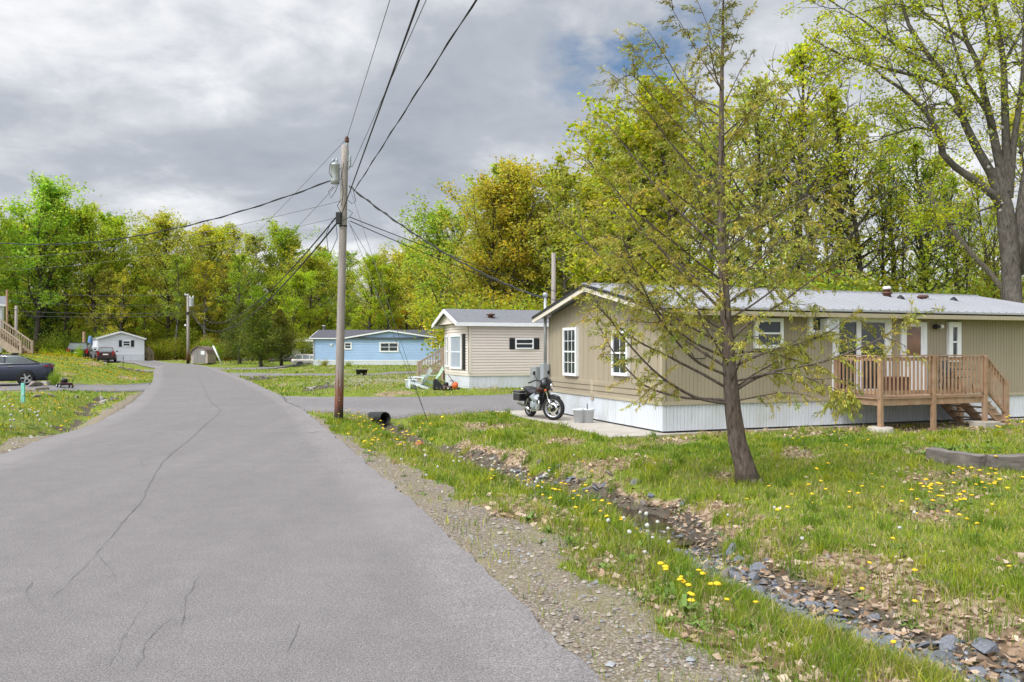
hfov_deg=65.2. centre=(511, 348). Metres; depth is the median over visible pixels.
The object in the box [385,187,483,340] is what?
broadleaf tree
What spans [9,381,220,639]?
road crack
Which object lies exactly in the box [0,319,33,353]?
long stairs
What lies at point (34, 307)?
broadleaf tree
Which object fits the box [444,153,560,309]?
broadleaf tree
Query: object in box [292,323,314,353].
undergrowth bush
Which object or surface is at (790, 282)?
undergrowth bush
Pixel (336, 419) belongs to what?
grass tufts
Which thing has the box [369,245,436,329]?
broadleaf tree
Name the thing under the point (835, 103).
broadleaf tree
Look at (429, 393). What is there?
dandelion carpet
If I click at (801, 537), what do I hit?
dandelion
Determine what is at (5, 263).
broadleaf tree
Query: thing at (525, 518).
weed
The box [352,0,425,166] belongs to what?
overhead wire
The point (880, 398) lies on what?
wooden deck
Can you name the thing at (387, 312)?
broadleaf tree
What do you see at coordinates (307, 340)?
mobile home
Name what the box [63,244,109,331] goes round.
broadleaf tree
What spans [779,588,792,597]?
stone
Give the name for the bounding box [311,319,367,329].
undergrowth bush
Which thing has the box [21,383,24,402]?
stake
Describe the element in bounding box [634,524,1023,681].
slate chips
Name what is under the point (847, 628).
stone
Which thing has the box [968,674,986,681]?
stone
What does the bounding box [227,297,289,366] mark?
cedar tree
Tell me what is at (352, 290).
broadleaf tree
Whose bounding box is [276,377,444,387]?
pale flower heads
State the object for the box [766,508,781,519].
dandelion
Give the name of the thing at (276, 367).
driveway
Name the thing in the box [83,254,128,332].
broadleaf tree
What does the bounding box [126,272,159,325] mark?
broadleaf tree
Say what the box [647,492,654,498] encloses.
stone
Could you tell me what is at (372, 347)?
mobile home
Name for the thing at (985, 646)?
stone
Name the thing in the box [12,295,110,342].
undergrowth bush
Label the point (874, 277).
undergrowth bush
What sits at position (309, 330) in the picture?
undergrowth bush
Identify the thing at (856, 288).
undergrowth bush
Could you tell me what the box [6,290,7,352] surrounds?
wooden post
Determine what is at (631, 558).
weed
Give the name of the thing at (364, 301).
broadleaf tree
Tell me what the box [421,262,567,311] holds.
undergrowth bush
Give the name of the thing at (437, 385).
grass bag
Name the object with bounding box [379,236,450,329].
broadleaf tree
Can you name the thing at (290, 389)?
grass
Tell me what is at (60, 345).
undergrowth bush
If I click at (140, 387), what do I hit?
driveway
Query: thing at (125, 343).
window
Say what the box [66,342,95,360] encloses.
parked car
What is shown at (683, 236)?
broadleaf tree
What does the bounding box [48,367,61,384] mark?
shrub
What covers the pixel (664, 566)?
dandelion
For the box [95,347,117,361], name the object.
parked car
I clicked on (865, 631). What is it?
stone
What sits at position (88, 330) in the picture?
undergrowth bush
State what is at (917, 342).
door
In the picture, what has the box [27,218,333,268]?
overhead wire
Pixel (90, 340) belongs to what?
patio umbrella
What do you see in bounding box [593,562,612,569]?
weed
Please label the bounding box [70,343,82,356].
sapling
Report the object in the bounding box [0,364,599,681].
road
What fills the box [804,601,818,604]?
stone
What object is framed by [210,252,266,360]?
broadleaf tree
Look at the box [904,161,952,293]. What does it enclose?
broadleaf tree
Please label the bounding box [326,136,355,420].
utility pole
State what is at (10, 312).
broadleaf tree
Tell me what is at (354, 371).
grass
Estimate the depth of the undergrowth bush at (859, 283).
40.15 m
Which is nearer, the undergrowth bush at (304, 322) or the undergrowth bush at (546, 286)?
the undergrowth bush at (546, 286)
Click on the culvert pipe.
(377, 417)
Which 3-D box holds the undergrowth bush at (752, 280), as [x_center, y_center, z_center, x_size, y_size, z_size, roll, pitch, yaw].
[13.700,-1.341,43.065,12.302,6.808,14.368,0,0,-1]
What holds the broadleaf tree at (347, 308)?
on the ground at (608, 631)
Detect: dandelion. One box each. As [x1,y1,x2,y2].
[606,518,612,544]
[623,530,636,570]
[644,511,652,547]
[645,523,653,567]
[647,561,668,594]
[651,565,668,587]
[674,592,705,626]
[677,598,708,619]
[700,581,722,614]
[717,598,730,616]
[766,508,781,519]
[794,536,804,559]
[852,587,871,599]
[891,526,905,547]
[896,500,911,514]
[900,599,922,629]
[902,568,923,582]
[912,511,922,542]
[924,488,936,508]
[934,495,947,511]
[939,510,956,520]
[946,513,961,527]
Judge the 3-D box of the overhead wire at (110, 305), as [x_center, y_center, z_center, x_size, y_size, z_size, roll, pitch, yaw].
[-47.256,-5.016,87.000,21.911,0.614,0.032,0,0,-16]
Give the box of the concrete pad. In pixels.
[495,410,1023,437]
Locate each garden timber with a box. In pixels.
[926,447,985,468]
[984,453,1023,472]
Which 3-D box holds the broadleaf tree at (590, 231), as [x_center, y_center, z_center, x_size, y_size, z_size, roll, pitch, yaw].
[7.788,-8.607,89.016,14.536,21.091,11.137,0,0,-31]
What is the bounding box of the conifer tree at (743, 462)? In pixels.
[538,0,945,485]
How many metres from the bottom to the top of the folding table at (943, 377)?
0.590 m
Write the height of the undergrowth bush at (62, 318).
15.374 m
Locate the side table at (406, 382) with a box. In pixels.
[405,379,416,387]
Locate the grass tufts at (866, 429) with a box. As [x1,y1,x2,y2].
[857,425,901,434]
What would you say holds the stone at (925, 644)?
on the ground at (608, 631)
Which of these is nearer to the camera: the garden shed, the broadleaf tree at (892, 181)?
the broadleaf tree at (892, 181)
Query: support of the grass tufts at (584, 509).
on the ground at (608, 631)
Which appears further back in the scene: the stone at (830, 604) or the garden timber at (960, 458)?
the garden timber at (960, 458)
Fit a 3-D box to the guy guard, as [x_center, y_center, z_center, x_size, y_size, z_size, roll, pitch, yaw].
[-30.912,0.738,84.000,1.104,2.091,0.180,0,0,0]
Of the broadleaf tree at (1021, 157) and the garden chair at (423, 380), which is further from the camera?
the broadleaf tree at (1021, 157)
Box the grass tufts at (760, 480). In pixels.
[718,470,780,487]
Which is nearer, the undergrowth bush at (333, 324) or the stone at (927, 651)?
the stone at (927, 651)
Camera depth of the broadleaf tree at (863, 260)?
65.70 m
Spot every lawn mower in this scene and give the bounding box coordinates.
[56,376,73,387]
[441,380,454,389]
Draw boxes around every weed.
[521,511,535,521]
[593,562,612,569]
[619,551,639,561]
[653,614,667,623]
[661,595,672,603]
[666,582,689,599]
[670,594,700,614]
[675,567,693,580]
[687,620,712,628]
[729,624,749,634]
[740,620,755,630]
[772,625,786,635]
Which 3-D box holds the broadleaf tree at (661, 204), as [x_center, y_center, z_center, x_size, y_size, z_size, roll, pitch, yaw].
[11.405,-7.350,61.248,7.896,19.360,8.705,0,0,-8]
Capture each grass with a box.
[0,352,1023,434]
[0,412,1023,558]
[2,351,439,373]
[436,507,1023,681]
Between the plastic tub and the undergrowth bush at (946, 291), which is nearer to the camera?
the undergrowth bush at (946, 291)
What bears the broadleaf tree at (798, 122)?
on the ground at (608, 631)
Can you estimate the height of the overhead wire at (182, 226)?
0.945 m
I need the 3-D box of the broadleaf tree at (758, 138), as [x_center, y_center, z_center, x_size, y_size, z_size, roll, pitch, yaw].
[14.104,-6.802,46.092,6.992,18.007,8.088,0,0,26]
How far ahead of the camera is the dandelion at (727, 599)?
6.13 m
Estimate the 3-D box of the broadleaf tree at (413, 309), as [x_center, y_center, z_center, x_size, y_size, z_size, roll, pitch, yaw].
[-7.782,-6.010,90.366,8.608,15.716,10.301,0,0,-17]
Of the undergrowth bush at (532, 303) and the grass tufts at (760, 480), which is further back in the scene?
the undergrowth bush at (532, 303)
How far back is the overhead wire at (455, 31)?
13.03 m
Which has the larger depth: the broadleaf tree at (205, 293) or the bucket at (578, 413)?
the broadleaf tree at (205, 293)
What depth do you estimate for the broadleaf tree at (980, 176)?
56.04 m
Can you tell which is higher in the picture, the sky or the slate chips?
the sky
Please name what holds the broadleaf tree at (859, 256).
on the ground at (608, 631)
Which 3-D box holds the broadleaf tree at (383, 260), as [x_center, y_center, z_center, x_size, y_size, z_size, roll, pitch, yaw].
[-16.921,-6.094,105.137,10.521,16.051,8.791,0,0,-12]
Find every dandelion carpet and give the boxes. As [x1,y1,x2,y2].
[0,351,153,429]
[373,377,519,435]
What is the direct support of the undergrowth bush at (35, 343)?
on the ground at (608, 631)
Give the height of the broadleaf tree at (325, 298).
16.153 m
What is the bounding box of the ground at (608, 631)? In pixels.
[0,353,1023,681]
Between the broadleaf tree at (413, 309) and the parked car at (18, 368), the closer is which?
the parked car at (18, 368)
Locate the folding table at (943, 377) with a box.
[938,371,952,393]
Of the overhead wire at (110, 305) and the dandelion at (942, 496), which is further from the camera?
the overhead wire at (110, 305)
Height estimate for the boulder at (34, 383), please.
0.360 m
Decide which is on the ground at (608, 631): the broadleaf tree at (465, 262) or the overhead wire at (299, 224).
the broadleaf tree at (465, 262)
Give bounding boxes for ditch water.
[432,448,698,545]
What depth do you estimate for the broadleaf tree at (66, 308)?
102.26 m
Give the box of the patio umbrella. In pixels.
[88,336,92,345]
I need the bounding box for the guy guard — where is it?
[213,346,222,364]
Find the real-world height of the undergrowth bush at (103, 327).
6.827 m
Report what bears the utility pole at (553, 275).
on the ground at (608, 631)
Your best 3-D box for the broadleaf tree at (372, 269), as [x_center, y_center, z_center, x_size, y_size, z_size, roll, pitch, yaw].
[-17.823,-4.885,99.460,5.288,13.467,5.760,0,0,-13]
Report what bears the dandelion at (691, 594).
on the ground at (608, 631)
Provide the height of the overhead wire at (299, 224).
1.428 m
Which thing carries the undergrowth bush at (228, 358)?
on the ground at (608, 631)
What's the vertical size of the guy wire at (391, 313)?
6.607 m
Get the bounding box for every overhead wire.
[0,180,330,245]
[5,310,185,313]
[9,301,159,305]
[13,292,154,295]
[25,201,338,256]
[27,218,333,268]
[189,145,340,293]
[191,217,335,322]
[191,223,336,331]
[201,185,336,304]
[341,0,419,215]
[347,0,389,136]
[349,186,543,298]
[350,217,565,294]
[350,221,555,300]
[350,225,414,325]
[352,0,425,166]
[354,0,476,190]
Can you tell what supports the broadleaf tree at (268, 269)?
on the ground at (608, 631)
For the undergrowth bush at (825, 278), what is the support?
on the ground at (608, 631)
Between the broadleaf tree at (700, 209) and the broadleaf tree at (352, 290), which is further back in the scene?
the broadleaf tree at (352, 290)
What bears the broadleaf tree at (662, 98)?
on the ground at (608, 631)
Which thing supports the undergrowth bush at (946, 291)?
on the ground at (608, 631)
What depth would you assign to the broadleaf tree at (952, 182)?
49.88 m
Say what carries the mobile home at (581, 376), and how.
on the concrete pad
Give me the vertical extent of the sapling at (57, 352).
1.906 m
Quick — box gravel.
[1,424,1019,681]
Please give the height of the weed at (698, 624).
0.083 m
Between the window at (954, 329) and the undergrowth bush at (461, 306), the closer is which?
the window at (954, 329)
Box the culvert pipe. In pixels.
[368,412,390,424]
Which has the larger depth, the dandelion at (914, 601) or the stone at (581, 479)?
the stone at (581, 479)
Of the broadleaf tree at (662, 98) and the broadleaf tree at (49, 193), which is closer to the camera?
the broadleaf tree at (662, 98)
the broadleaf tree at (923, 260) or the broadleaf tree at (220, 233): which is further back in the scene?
the broadleaf tree at (220, 233)
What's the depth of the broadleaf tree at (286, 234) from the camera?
111.49 m
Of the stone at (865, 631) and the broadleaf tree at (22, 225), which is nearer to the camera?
the stone at (865, 631)
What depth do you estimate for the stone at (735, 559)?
8.64 m
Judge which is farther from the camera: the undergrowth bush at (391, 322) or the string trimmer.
the undergrowth bush at (391, 322)
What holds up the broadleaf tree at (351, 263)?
on the ground at (608, 631)
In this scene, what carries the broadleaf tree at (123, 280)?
on the ground at (608, 631)
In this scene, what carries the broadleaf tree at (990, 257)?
on the ground at (608, 631)
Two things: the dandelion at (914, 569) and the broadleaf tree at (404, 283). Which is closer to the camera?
the dandelion at (914, 569)
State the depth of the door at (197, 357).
85.95 m
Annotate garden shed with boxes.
[190,346,215,362]
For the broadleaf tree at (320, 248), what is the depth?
120.34 m
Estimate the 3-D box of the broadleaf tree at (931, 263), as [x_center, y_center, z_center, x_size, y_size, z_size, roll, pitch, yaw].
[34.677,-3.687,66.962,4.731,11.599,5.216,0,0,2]
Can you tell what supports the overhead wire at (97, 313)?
attached to the utility pole at (190, 300)
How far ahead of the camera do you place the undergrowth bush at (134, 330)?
108.87 m
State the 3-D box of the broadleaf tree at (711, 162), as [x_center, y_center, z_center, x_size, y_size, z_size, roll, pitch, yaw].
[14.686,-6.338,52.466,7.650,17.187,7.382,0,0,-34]
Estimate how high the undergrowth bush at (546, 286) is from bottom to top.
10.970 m
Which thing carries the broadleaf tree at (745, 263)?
on the ground at (608, 631)
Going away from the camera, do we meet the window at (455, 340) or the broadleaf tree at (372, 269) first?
the window at (455, 340)
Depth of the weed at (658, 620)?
5.87 m
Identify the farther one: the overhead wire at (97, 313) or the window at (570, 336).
the overhead wire at (97, 313)
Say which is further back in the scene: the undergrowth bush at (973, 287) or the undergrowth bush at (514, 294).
the undergrowth bush at (514, 294)
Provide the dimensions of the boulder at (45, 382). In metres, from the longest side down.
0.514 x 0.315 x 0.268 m
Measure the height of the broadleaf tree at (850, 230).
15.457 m
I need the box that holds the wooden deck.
[834,355,1008,433]
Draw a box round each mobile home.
[0,296,5,351]
[92,331,145,360]
[292,338,312,355]
[309,325,441,365]
[431,309,548,388]
[530,283,1023,431]
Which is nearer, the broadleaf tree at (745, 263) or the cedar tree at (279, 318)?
the broadleaf tree at (745, 263)
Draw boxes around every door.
[193,350,204,362]
[832,312,891,390]
[900,322,926,389]
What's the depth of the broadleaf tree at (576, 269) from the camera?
60.53 m
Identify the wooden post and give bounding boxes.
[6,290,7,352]
[82,332,84,341]
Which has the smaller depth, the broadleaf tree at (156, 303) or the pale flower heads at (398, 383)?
the pale flower heads at (398, 383)
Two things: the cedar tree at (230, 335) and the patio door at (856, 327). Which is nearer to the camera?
the patio door at (856, 327)
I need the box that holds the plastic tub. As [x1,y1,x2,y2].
[356,369,367,375]
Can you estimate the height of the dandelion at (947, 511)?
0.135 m
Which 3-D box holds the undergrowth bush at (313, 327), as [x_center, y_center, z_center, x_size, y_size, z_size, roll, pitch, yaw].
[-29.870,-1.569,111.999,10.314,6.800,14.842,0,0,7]
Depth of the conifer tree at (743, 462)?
11.93 m
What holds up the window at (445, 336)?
in the mobile home at (486, 348)
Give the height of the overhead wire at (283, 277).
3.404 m
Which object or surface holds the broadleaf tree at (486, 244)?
on the ground at (608, 631)
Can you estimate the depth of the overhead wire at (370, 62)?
16.26 m
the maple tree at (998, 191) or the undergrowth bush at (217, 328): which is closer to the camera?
the maple tree at (998, 191)
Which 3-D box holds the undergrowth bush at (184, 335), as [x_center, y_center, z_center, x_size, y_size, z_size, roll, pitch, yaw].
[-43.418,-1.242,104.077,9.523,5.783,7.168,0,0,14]
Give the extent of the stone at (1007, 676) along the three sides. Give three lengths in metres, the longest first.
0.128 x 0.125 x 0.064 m
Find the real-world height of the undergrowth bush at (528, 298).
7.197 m
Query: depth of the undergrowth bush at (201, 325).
114.42 m
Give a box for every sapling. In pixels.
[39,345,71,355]
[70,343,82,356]
[317,359,329,366]
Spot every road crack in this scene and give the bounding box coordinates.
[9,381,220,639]
[131,611,179,674]
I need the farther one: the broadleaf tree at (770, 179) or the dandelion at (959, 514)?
the broadleaf tree at (770, 179)
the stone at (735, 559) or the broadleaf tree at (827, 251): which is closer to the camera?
the stone at (735, 559)
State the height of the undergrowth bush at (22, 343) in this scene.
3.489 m
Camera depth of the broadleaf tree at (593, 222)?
83.27 m
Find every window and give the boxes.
[122,340,130,346]
[344,342,351,349]
[379,342,398,351]
[444,336,445,366]
[446,335,449,366]
[450,335,461,368]
[515,338,533,348]
[562,327,578,375]
[611,330,629,375]
[753,318,783,347]
[807,312,838,334]
[947,322,961,361]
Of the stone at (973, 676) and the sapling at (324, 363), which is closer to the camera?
the stone at (973, 676)
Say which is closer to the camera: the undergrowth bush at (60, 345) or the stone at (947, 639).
the stone at (947, 639)
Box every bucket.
[573,408,584,422]
[582,404,594,422]
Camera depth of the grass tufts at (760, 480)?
11.88 m
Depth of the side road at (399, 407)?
28.49 m
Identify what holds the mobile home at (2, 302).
on the ground at (608, 631)
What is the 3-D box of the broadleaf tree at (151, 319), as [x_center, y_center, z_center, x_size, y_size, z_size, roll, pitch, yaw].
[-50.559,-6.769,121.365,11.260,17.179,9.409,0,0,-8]
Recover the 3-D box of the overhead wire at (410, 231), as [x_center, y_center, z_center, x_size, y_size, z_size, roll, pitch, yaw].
[-1.751,-3.031,23.576,6.210,2.999,0.054,0,0,-26]
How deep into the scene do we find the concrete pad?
20.32 m
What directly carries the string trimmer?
on the ground at (608, 631)
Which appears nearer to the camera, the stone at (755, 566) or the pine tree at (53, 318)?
the stone at (755, 566)
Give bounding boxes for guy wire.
[348,221,427,420]
[349,187,427,421]
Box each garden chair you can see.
[408,367,432,388]
[420,366,443,385]
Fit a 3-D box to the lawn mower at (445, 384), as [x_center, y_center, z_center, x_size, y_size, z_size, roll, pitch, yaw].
[-2.820,1.626,35.279,0.706,0.426,0.464,0,0,21]
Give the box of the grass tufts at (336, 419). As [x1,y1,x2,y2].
[325,416,349,421]
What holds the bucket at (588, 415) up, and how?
on the concrete pad
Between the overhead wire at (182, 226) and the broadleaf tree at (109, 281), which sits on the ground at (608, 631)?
the broadleaf tree at (109, 281)
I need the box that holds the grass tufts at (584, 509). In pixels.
[0,407,1023,681]
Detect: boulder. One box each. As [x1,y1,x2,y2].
[27,381,42,386]
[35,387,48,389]
[41,381,49,385]
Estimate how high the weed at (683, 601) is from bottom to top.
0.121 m
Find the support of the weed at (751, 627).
on the ground at (608, 631)
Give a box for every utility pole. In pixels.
[14,305,17,340]
[184,294,193,363]
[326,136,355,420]
[551,253,555,303]
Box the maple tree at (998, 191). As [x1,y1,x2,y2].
[775,0,1023,302]
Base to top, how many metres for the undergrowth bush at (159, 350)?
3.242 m
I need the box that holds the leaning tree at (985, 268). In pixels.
[922,178,1001,298]
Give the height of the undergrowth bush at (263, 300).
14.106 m
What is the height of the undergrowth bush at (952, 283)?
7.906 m
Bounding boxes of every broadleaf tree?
[0,166,106,353]
[0,199,69,295]
[0,217,64,307]
[0,231,30,313]
[0,268,33,341]
[13,187,112,340]
[20,266,59,341]
[33,197,155,336]
[49,256,87,345]
[56,209,174,333]
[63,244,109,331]
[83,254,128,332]
[84,269,121,333]
[101,268,139,332]
[113,223,164,326]
[120,206,208,359]
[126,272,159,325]
[130,285,159,359]
[139,259,172,323]
[145,251,210,334]
[151,253,200,359]
[154,217,247,331]
[173,255,254,324]
[182,259,226,344]
[191,234,236,335]
[195,253,249,322]
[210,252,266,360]
[218,219,257,310]
[226,231,283,309]
[227,213,327,315]
[242,285,268,321]
[263,265,277,313]
[264,235,308,311]
[265,268,328,351]
[274,246,337,334]
[303,244,337,319]
[312,250,337,329]
[324,265,363,326]
[326,250,368,327]
[330,290,359,329]
[345,239,413,329]
[349,255,389,329]
[351,268,385,329]
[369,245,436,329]
[373,263,408,329]
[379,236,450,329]
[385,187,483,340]
[403,233,466,329]
[411,162,555,309]
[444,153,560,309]
[446,234,495,296]
[447,152,593,308]
[468,209,534,292]
[514,148,588,305]
[524,168,602,299]
[534,135,697,285]
[535,209,598,283]
[546,159,663,278]
[552,64,793,286]
[553,92,703,288]
[615,139,702,279]
[617,155,717,282]
[663,131,768,285]
[668,126,779,286]
[693,71,820,286]
[730,108,798,284]
[731,246,753,286]
[741,32,865,272]
[758,97,882,288]
[761,73,918,285]
[767,126,823,283]
[796,113,919,291]
[812,151,865,282]
[818,175,874,284]
[836,235,879,283]
[852,126,966,292]
[856,150,909,290]
[859,130,987,293]
[879,186,924,292]
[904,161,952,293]
[906,238,943,290]
[910,149,999,293]
[931,168,974,293]
[942,198,991,294]
[953,164,1022,298]
[959,103,1023,278]
[964,201,1015,294]
[969,238,1000,284]
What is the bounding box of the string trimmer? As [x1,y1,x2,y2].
[448,375,459,389]
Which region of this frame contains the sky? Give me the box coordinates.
[0,0,1023,306]
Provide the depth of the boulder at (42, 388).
35.16 m
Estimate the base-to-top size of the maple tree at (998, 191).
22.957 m
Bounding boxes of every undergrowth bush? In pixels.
[2,337,36,352]
[8,275,89,336]
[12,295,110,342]
[22,332,53,352]
[37,327,98,354]
[40,322,104,352]
[62,319,134,334]
[68,320,141,341]
[69,275,138,329]
[80,322,160,335]
[86,293,173,326]
[95,323,156,343]
[102,314,191,351]
[126,321,213,357]
[140,321,207,359]
[146,338,184,359]
[163,308,227,348]
[171,299,234,342]
[173,333,220,357]
[194,335,242,360]
[198,337,230,360]
[202,308,273,357]
[222,283,311,323]
[265,306,331,334]
[282,320,334,336]
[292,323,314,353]
[298,312,360,334]
[298,325,330,337]
[304,294,381,329]
[311,293,394,329]
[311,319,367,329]
[332,321,383,329]
[357,306,430,329]
[403,282,525,359]
[411,287,549,358]
[414,267,558,363]
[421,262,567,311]
[423,266,569,319]
[450,281,559,309]
[489,288,557,309]
[492,294,559,309]
[515,288,547,309]
[519,271,572,303]
[565,264,658,284]
[654,261,918,291]
[684,262,834,287]
[716,251,862,290]
[742,248,892,291]
[787,256,929,292]
[808,272,1023,302]
[814,269,910,291]
[822,256,1022,298]
[827,233,1023,299]
[867,260,999,294]
[870,277,973,293]
[914,271,1023,300]
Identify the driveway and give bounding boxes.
[0,383,150,392]
[211,363,309,369]
[230,370,438,376]
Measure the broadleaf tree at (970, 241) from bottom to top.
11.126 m
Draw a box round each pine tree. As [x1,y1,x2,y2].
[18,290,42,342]
[23,271,69,345]
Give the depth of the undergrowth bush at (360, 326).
99.00 m
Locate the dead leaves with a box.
[46,415,1023,681]
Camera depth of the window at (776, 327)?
19.64 m
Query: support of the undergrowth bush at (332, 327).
on the ground at (608, 631)
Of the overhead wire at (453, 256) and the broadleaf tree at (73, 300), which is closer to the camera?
the overhead wire at (453, 256)
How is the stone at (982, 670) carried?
on the ground at (608, 631)
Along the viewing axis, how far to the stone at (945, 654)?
5.86 m
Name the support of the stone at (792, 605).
on the ground at (608, 631)
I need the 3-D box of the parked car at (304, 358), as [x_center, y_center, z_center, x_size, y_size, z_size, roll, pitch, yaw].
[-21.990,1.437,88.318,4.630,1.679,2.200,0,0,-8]
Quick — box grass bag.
[433,379,443,389]
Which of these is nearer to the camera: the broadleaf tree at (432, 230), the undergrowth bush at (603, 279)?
the undergrowth bush at (603, 279)
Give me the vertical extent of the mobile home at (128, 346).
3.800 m
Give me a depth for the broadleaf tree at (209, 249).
111.78 m
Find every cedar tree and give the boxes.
[216,302,264,363]
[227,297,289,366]
[263,309,303,365]
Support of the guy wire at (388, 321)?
attached to the utility pole at (342, 181)
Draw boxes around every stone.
[577,477,588,482]
[592,483,601,488]
[630,479,641,484]
[639,500,646,505]
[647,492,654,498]
[721,568,730,578]
[726,542,735,556]
[731,571,742,580]
[732,554,744,561]
[743,586,764,592]
[747,571,759,579]
[749,562,765,571]
[768,594,779,598]
[773,598,782,604]
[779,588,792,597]
[783,601,795,607]
[786,609,808,616]
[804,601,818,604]
[814,603,824,608]
[825,601,834,609]
[828,613,844,617]
[828,623,858,630]
[856,631,885,645]
[861,629,881,638]
[866,614,879,620]
[882,635,894,647]
[916,641,936,648]
[919,648,930,654]
[933,650,955,660]
[938,634,961,651]
[948,660,964,667]
[968,666,986,673]
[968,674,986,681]
[971,637,999,653]
[1001,674,1017,681]
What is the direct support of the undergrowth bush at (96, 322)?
on the ground at (608, 631)
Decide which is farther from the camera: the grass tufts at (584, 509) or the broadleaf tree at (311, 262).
the broadleaf tree at (311, 262)
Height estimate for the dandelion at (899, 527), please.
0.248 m
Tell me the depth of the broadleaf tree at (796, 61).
48.51 m
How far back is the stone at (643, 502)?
12.12 m
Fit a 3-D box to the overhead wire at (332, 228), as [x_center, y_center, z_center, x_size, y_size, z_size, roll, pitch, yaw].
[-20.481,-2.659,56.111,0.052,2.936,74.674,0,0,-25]
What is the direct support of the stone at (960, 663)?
on the ground at (608, 631)
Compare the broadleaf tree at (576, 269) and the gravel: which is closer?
the gravel
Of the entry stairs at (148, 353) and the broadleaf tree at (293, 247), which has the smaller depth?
the entry stairs at (148, 353)
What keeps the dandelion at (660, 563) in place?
on the ground at (608, 631)
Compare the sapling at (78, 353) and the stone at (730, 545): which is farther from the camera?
the sapling at (78, 353)
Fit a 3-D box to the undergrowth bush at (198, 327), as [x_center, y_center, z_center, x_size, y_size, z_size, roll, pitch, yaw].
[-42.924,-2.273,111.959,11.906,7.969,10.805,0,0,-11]
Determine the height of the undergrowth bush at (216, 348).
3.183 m
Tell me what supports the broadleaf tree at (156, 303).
on the ground at (608, 631)
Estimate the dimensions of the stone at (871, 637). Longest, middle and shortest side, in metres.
0.227 x 0.174 x 0.065 m
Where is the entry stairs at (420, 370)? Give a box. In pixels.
[417,347,444,380]
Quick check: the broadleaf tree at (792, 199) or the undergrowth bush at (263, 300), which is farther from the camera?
the undergrowth bush at (263, 300)
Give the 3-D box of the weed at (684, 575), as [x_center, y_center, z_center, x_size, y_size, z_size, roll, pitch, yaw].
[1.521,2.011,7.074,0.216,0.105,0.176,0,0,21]
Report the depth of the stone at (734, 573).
7.94 m
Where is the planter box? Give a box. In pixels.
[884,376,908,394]
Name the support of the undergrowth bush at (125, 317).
on the ground at (608, 631)
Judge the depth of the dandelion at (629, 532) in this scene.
7.33 m
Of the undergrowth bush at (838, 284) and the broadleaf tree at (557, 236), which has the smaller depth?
the undergrowth bush at (838, 284)
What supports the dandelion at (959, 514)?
on the ground at (608, 631)
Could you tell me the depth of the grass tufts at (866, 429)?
18.71 m
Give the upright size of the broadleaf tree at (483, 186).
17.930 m
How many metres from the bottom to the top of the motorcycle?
1.369 m
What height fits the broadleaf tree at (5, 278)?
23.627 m
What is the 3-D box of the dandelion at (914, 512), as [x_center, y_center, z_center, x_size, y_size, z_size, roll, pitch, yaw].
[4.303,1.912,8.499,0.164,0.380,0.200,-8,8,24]
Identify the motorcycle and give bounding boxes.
[512,370,564,419]
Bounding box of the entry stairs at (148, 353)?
[144,345,153,360]
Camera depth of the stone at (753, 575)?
7.82 m
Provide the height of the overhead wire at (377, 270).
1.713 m
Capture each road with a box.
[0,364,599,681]
[283,394,548,418]
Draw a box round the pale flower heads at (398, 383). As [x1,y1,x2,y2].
[344,367,510,426]
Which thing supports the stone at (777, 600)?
on the ground at (608, 631)
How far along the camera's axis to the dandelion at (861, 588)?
7.00 m
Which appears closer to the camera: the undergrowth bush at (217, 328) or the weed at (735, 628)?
the weed at (735, 628)
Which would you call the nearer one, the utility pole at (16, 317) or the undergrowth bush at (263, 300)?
the utility pole at (16, 317)
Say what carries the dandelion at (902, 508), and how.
on the ground at (608, 631)
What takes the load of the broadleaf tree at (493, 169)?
on the ground at (608, 631)
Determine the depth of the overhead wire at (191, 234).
27.64 m
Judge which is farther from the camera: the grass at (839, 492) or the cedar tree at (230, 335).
the cedar tree at (230, 335)
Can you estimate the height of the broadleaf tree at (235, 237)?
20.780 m
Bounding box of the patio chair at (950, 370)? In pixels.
[939,354,973,393]
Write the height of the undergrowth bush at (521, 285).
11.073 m
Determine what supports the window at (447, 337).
in the mobile home at (486, 348)
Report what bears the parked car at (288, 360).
on the ground at (608, 631)
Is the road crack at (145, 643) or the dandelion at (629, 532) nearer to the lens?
the road crack at (145, 643)
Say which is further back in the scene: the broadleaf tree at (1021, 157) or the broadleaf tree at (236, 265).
the broadleaf tree at (236, 265)
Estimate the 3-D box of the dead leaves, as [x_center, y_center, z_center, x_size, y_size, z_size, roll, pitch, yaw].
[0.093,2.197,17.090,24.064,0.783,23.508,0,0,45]
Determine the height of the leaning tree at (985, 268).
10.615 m
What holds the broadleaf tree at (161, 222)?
on the ground at (608, 631)
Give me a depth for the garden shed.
86.00 m
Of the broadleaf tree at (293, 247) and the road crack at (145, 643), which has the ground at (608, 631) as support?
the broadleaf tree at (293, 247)
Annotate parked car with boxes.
[0,353,54,384]
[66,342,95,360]
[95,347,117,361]
[269,355,293,361]
[290,354,312,363]
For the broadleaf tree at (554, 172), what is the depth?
69.11 m
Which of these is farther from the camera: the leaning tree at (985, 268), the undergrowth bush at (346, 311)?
the undergrowth bush at (346, 311)

